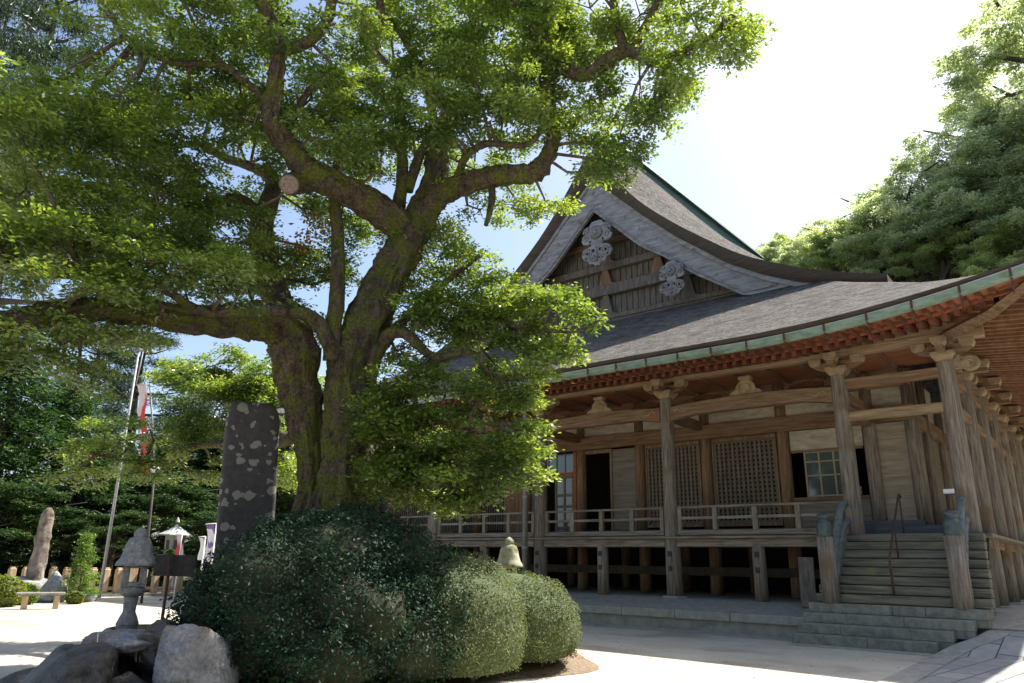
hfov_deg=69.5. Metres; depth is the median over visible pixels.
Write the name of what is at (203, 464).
broadleaf tree
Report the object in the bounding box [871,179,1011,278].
broadleaf tree
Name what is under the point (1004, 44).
broadleaf tree
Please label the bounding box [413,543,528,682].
clipped shrub
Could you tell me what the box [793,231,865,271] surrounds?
broadleaf tree
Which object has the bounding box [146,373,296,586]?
cedar tree
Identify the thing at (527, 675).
fallen leaves
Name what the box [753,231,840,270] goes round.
broadleaf tree
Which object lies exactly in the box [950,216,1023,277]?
broadleaf tree
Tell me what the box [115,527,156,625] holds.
stone lantern
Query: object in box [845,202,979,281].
broadleaf tree
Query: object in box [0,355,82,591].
cedar tree
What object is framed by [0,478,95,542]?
broadleaf tree
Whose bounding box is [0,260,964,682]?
ground
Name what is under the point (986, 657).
stone path
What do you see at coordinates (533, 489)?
glazed door
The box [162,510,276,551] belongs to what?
broadleaf tree
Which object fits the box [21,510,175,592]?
broadleaf tree
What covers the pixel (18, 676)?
rock
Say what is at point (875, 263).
broadleaf tree
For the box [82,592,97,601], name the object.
rock
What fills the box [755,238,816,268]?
broadleaf tree
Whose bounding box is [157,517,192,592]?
roofed lantern
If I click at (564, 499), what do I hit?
glazed door
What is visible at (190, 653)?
rock
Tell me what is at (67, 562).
cedar tree
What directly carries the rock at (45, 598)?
on the ground
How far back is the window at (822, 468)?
21.35 m
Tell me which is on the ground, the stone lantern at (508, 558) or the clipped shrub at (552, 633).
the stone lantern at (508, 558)
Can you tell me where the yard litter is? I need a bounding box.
[10,600,922,681]
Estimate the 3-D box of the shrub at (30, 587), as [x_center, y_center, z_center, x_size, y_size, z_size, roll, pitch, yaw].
[-15.957,8.221,24.085,1.053,0.778,1.044,-12,-21,37]
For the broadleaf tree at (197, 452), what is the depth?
43.77 m
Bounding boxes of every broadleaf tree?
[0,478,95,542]
[0,486,154,577]
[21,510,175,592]
[58,476,218,581]
[68,466,274,585]
[125,415,294,579]
[152,377,380,520]
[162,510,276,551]
[379,485,391,513]
[399,488,446,532]
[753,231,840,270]
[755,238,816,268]
[776,212,871,270]
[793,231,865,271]
[803,186,925,272]
[804,217,916,279]
[824,160,988,281]
[838,238,948,281]
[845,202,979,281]
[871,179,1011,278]
[873,95,1023,263]
[884,220,1009,281]
[888,132,1023,253]
[904,191,1004,275]
[925,0,1023,133]
[945,57,1023,192]
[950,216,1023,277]
[965,167,1023,263]
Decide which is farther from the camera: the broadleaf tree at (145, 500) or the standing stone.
the broadleaf tree at (145, 500)
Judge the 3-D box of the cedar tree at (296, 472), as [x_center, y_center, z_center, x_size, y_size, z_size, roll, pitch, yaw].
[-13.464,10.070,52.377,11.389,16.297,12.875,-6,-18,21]
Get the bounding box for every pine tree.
[0,0,77,358]
[0,0,154,353]
[6,322,131,572]
[77,292,222,580]
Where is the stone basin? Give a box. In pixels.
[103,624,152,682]
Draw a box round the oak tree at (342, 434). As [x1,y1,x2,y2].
[0,0,779,522]
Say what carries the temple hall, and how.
on the ground
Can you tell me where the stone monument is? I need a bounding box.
[213,401,279,562]
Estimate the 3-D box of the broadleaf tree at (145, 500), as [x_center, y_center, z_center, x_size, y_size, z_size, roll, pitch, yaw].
[-18.198,9.600,36.072,10.252,6.100,9.271,-3,-17,14]
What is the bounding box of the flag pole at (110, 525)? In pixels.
[98,349,142,597]
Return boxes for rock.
[0,667,34,682]
[17,576,47,588]
[20,641,121,682]
[35,591,53,602]
[39,571,67,601]
[81,629,153,655]
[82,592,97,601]
[111,671,146,682]
[118,655,144,680]
[135,619,178,677]
[152,624,239,682]
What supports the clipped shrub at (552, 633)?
on the garden soil
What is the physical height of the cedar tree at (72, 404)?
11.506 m
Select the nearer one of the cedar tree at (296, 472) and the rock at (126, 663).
the rock at (126, 663)
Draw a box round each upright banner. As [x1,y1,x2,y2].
[172,532,182,600]
[197,536,205,581]
[204,523,216,578]
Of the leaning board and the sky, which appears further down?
the leaning board
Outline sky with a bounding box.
[0,0,1023,542]
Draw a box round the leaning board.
[798,557,816,606]
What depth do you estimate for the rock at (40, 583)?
26.45 m
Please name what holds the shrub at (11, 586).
on the ground
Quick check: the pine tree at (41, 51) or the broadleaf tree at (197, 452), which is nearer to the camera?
the pine tree at (41, 51)
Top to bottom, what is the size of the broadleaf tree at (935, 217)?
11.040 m
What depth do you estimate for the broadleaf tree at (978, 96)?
53.91 m
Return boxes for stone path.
[876,630,1023,682]
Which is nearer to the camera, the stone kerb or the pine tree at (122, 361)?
the stone kerb
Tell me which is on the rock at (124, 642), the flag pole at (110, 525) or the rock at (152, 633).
the rock at (152, 633)
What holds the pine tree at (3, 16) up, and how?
on the ground
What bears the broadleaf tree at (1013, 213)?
on the ground
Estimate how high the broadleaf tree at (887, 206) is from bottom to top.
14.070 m
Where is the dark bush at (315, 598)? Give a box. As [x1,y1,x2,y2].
[158,495,480,682]
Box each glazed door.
[532,477,547,511]
[555,475,573,530]
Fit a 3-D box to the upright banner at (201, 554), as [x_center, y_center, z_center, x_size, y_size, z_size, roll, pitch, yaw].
[-9.195,6.831,21.663,0.282,2.173,0.048,7,-18,-21]
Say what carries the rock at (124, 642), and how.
on the rock at (94, 662)
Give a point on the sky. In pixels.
(776, 146)
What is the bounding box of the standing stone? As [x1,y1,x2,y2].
[26,508,53,580]
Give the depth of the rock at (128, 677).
8.02 m
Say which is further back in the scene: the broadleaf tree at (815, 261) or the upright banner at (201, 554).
the broadleaf tree at (815, 261)
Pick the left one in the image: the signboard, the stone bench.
the stone bench
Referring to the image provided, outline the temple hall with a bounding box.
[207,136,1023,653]
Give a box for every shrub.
[0,573,27,606]
[18,582,40,604]
[64,591,84,603]
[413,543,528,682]
[499,568,583,665]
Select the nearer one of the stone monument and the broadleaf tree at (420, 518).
the stone monument
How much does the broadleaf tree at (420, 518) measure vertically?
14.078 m
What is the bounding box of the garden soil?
[375,653,598,682]
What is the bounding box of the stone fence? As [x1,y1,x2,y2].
[7,567,203,596]
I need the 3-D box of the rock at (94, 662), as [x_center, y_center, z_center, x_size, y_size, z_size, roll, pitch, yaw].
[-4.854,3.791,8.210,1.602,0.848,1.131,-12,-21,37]
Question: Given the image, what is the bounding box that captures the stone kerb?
[578,622,931,655]
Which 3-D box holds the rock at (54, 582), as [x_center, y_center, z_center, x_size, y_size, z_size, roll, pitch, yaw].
[-15.968,8.604,25.817,0.907,1.103,0.995,3,-17,-6]
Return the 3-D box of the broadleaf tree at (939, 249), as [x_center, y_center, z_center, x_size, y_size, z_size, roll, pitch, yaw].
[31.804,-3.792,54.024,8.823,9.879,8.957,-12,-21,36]
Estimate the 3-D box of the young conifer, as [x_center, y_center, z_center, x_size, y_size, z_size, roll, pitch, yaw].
[-14.977,7.890,25.887,1.386,2.390,1.251,4,-17,-10]
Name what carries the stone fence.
on the ground
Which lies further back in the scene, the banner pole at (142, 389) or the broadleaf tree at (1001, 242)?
the broadleaf tree at (1001, 242)
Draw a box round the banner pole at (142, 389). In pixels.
[136,384,158,602]
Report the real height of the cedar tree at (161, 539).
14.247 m
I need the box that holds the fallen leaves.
[424,653,593,682]
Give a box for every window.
[532,453,572,473]
[803,450,842,496]
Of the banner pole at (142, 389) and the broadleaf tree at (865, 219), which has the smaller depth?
the banner pole at (142, 389)
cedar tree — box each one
[0,340,31,573]
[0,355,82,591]
[0,373,123,579]
[24,439,149,592]
[93,392,217,580]
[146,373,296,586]
[275,376,380,510]
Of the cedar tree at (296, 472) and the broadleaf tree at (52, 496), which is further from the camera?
the cedar tree at (296, 472)
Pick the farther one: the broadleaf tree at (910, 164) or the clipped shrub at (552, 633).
the broadleaf tree at (910, 164)
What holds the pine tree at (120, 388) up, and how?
on the ground
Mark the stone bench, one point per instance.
(25, 599)
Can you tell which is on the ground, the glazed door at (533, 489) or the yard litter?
the yard litter
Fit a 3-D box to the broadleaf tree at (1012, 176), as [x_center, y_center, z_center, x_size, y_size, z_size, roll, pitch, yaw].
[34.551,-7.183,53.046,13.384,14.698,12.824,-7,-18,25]
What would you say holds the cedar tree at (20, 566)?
on the ground
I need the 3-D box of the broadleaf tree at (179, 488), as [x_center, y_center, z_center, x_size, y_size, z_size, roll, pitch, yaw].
[-17.573,10.151,39.004,10.101,6.917,10.602,-5,-18,20]
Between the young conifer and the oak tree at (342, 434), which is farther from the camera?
the young conifer
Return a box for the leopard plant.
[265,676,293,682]
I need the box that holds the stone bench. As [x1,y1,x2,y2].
[16,592,65,609]
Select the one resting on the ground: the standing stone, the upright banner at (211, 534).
the upright banner at (211, 534)
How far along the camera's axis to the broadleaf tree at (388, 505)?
51.73 m
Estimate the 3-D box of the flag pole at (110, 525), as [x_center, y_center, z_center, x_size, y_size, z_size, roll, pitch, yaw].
[-15.611,5.080,29.336,0.303,9.740,1.204,11,-20,-31]
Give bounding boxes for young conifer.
[57,531,103,597]
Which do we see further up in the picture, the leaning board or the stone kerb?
the leaning board
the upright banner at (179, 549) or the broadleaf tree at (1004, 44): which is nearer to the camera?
the upright banner at (179, 549)
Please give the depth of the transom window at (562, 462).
27.17 m
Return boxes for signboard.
[153,554,195,619]
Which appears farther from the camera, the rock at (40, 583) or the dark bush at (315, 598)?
the rock at (40, 583)
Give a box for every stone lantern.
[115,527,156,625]
[495,537,522,573]
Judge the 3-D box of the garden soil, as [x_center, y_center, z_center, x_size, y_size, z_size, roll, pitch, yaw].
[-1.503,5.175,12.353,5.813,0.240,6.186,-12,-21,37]

